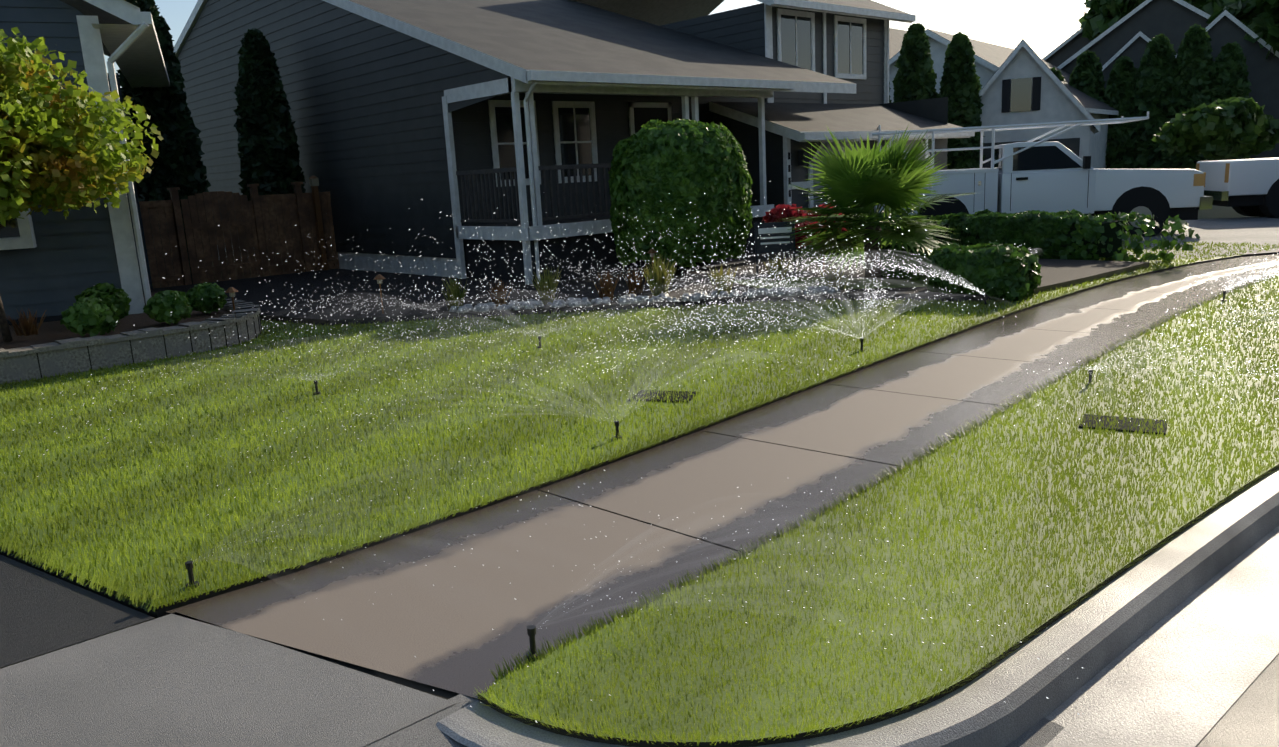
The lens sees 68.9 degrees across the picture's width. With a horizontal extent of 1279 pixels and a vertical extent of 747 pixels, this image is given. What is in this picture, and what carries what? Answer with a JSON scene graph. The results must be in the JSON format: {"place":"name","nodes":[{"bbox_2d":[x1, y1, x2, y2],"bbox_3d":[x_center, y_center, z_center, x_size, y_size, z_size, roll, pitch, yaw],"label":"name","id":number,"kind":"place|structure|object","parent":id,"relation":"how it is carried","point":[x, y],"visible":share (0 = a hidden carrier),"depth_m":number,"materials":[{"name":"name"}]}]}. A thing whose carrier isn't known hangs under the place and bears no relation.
{"place":"outdoors","nodes":[
{"label":"outdoors","id":0,"kind":"place"},
{"bbox_2d":[0,555,153,667],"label":"driveway","id":1,"kind":"structure","parent":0,"point":[41,612],"depth_m":4.03,"materials":[{"name":"grey concrete"}]},
{"bbox_2d":[0,612,455,746],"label":"driveway","id":2,"kind":"structure","parent":0,"point":[176,679],"depth_m":3.30,"materials":[{"name":"concrete"}]},
{"bbox_2d":[104,0,1089,87],"label":"sky","id":3,"kind":"structure","parent":0,"point":[1044,25],"materials":[{"name":"white"}]},
{"bbox_2d":[0,205,1249,668],"bbox_3d":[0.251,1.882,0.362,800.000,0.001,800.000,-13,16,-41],"label":"ground sheet","id":4,"kind":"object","parent":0,"point":[1214,211],"depth_m":25.98,"materials":[{"name":"brown"}]},
{"bbox_2d":[889,23,1251,169],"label":"trees","id":5,"kind":"object","parent":4,"relation":"on","point":[1130,90],"visible":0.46,"depth_m":38.48,"materials":[{"name":"green plant"}]},
{"bbox_2d":[889,0,1278,168],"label":"background houses","id":6,"kind":"structure","parent":4,"relation":"on","point":[1021,83],"depth_m":39.26,"materials":[{"name":"white"}]},
{"bbox_2d":[1078,0,1278,160],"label":"trees","id":7,"kind":"object","parent":4,"relation":"on","point":[1223,129],"visible":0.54,"depth_m":27.14,"materials":[{"name":"green plant"}]},
{"bbox_2d":[0,240,1278,743],"bbox_3d":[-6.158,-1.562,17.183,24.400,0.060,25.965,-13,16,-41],"label":"front lawn","id":8,"kind":"structure","parent":0,"point":[152,559],"depth_m":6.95,"materials":[{"name":"green plant"}]},
{"bbox_2d":[0,0,169,324],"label":"house","id":9,"kind":"structure","parent":8,"relation":"on","point":[53,263],"depth_m":11.84,"materials":[{"name":"blue"}]},
{"bbox_2d":[0,299,261,383],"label":"retaining wall","id":10,"kind":"structure","parent":8,"relation":"on","point":[57,357],"depth_m":9.99,"materials":[{"name":"grey concrete"}]},
{"bbox_2d":[0,292,230,348],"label":"garden bed soil","id":11,"kind":"structure","parent":10,"relation":"in","point":[50,332],"depth_m":11.05,"materials":[{"name":"brown soil"}]},
{"bbox_2d":[60,282,226,336],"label":"bed shrubs","id":12,"kind":"object","parent":10,"relation":"on","point":[102,308],"visible":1,"depth_m":10.91,"materials":[{"name":"green plant"}]},
{"bbox_2d":[116,0,305,286],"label":"cypress trees","id":13,"kind":"object","parent":8,"relation":"on","point":[259,91],"visible":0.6,"depth_m":19.22,"materials":[{"name":"green plant"}]},
{"bbox_2d":[139,182,339,287],"bbox_3d":[-8.753,-2.596,17.970,6.152,1.950,0.180,-13,16,-41],"label":"fence","id":14,"kind":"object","parent":8,"relation":"on","point":[279,217],"depth_m":18.57,"materials":[{"name":"brown wood"}]},
{"bbox_2d":[225,176,824,317],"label":"garden lights","id":15,"kind":"object","parent":8,"relation":"on","point":[314,185],"visible":0.6,"depth_m":19.39,"materials":[{"name":"black metal"}]},
{"bbox_2d":[173,0,974,283],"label":"house","id":16,"kind":"structure","parent":8,"relation":"on","point":[499,120],"depth_m":18.29,"materials":[{"name":"grey wood"}]},
{"bbox_2d":[0,149,1239,341],"bbox_3d":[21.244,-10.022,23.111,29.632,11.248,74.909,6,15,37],"label":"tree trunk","id":17,"kind":"object","parent":8,"relation":"on","point":[873,254],"depth_m":13.23,"materials":[{"name":"brown plant"}]},
{"bbox_2d":[0,27,162,226],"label":"foliage","id":18,"kind":"object","parent":17,"relation":"on","point":[43,137],"visible":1,"depth_m":9.64,"materials":[{"name":"green plant"}]},
{"bbox_2d":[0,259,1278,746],"bbox_3d":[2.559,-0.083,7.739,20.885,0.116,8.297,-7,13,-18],"label":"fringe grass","id":19,"kind":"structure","parent":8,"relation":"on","point":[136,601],"depth_m":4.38,"materials":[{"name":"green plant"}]},
{"bbox_2d":[13,193,1278,743],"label":"water droplets","id":20,"kind":"object","parent":8,"relation":"on","point":[679,337],"visible":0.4,"depth_m":10.33},
{"bbox_2d":[150,251,1148,325],"bbox_3d":[-0.846,-1.566,15.677,10.500,0.120,14.100,-13,16,-41],"label":"bed","id":21,"kind":"object","parent":8,"relation":"on","point":[294,287],"visible":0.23,"depth_m":13.91,"materials":[{"name":"black soil"}]},
{"bbox_2d":[6,252,847,335],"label":"plants","id":22,"kind":"object","parent":21,"relation":"on","point":[657,274],"depth_m":12.39,"materials":[{"name":"plant"}]},
{"bbox_2d":[449,285,840,312],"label":"river rocks","id":23,"kind":"object","parent":21,"relation":"on","point":[585,301],"depth_m":12.19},
{"bbox_2d":[608,118,752,268],"bbox_3d":[0.650,-2.882,14.987,2.088,2.321,2.104,-13,16,-41],"label":"shrub","id":24,"kind":"object","parent":21,"relation":"on","point":[684,163],"visible":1,"depth_m":14.22,"materials":[{"name":"green plant"}]},
{"bbox_2d":[755,220,795,278],"bbox_3d":[2.029,-1.839,13.919,0.606,0.850,0.028,-4,12,-4],"label":"yard sign","id":25,"kind":"object","parent":21,"relation":"on","point":[774,240],"visible":0.81,"depth_m":13.87,"materials":[{"name":"grey"}]},
{"bbox_2d":[762,204,847,248],"bbox_3d":[2.706,-2.386,15.107,1.467,0.729,1.470,-1,12,9],"label":"red shrub","id":26,"kind":"object","parent":21,"relation":"on","point":[778,213],"visible":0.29,"depth_m":15.12,"materials":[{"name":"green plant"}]},
{"bbox_2d":[730,277,928,289],"bbox_3d":[2.560,-1.239,12.976,3.127,0.001,1.517,5,14,32],"label":"lawn patch","id":27,"kind":"object","parent":21,"relation":"on","point":[857,283],"depth_m":13.03,"materials":[{"name":"green plant"}]},
{"bbox_2d":[849,209,1199,300],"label":"hedges","id":28,"kind":"object","parent":21,"relation":"in","point":[1008,239],"visible":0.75,"depth_m":14.06,"materials":[{"name":"green plant"}]},
{"bbox_2d":[141,53,1201,287],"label":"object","id":29,"kind":"object","parent":8,"relation":"on","point":[1116,242],"depth_m":14.77,"materials":[{"name":"green"}]},
{"bbox_2d":[185,290,1226,661],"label":"sprinkler heads","id":30,"kind":"object","parent":8,"relation":"on","point":[531,630],"visible":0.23,"depth_m":4.17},
{"bbox_2d":[778,125,980,273],"bbox_3d":[3.233,-2.394,13.141,2.934,2.269,2.907,-13,16,-41],"label":"windmill palm","id":31,"kind":"object","parent":8,"relation":"on","point":[861,181],"visible":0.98,"depth_m":12.73,"materials":[{"name":"green plant"}]},
{"bbox_2d":[628,390,1167,434],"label":"valve boxes","id":32,"kind":"object","parent":8,"relation":"in","point":[1093,422],"visible":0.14,"depth_m":5.96,"materials":[{"name":"green"}]},
{"bbox_2d":[96,250,1278,626],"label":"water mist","id":33,"kind":"structure","parent":0,"point":[580,374],"depth_m":8.44,"materials":[{"name":"clear liquid"}]},
{"bbox_2d":[364,694,1064,746],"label":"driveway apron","id":34,"kind":"object","parent":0,"point":[427,732],"visible":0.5,"depth_m":3.03,"materials":[{"name":"concrete"}]},
{"bbox_2d":[166,252,1278,698],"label":"sidewalk","id":35,"kind":"structure","parent":0,"point":[416,606],"depth_m":4.86,"materials":[{"name":"grey concrete"}]},
{"bbox_2d":[239,254,1276,699],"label":"sidewalk joints","id":36,"kind":"object","parent":35,"relation":"in","point":[437,692],"depth_m":3.54,"materials":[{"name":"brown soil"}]},
{"bbox_2d":[477,278,1278,746],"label":"planting strip","id":37,"kind":"object","parent":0,"point":[773,666],"visible":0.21,"depth_m":3.74,"materials":[{"name":"green plant"}]},
{"bbox_2d":[808,216,1278,258],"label":"house driveway","id":38,"kind":"structure","parent":0,"point":[1253,230],"depth_m":17.90,"materials":[{"name":"concrete"}]},
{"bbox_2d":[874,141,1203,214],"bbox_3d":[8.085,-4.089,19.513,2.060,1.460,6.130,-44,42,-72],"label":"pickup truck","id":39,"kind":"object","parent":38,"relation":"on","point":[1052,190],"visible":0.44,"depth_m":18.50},
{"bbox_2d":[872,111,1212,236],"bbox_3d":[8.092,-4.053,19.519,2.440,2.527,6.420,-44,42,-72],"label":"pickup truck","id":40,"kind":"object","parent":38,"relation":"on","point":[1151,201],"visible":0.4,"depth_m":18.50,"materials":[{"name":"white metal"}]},
{"bbox_2d":[1196,163,1278,217],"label":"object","id":41,"kind":"object","parent":38,"relation":"on","point":[1267,204],"visible":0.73,"depth_m":21.34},
{"bbox_2d":[1197,157,1278,195],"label":"pickup truck","id":42,"kind":"object","parent":38,"relation":"on","point":[1258,176],"visible":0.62,"depth_m":21.13,"materials":[{"name":"white metal"}]},
{"bbox_2d":[1195,653,1278,746],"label":"street asphalt","id":43,"kind":"structure","parent":0,"point":[1249,717],"depth_m":3.08,"materials":[{"name":"grey asphalt"}]},
{"bbox_2d":[436,468,1278,746],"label":"curb","id":44,"kind":"structure","parent":43,"relation":"on","point":[1098,631],"depth_m":3.29,"materials":[{"name":"grey concrete"}]},
{"bbox_2d":[1045,526,1278,746],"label":"gutter pan","id":45,"kind":"object","parent":43,"relation":"on","point":[1188,671],"visible":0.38,"depth_m":3.39,"materials":[{"name":"grey concrete"}]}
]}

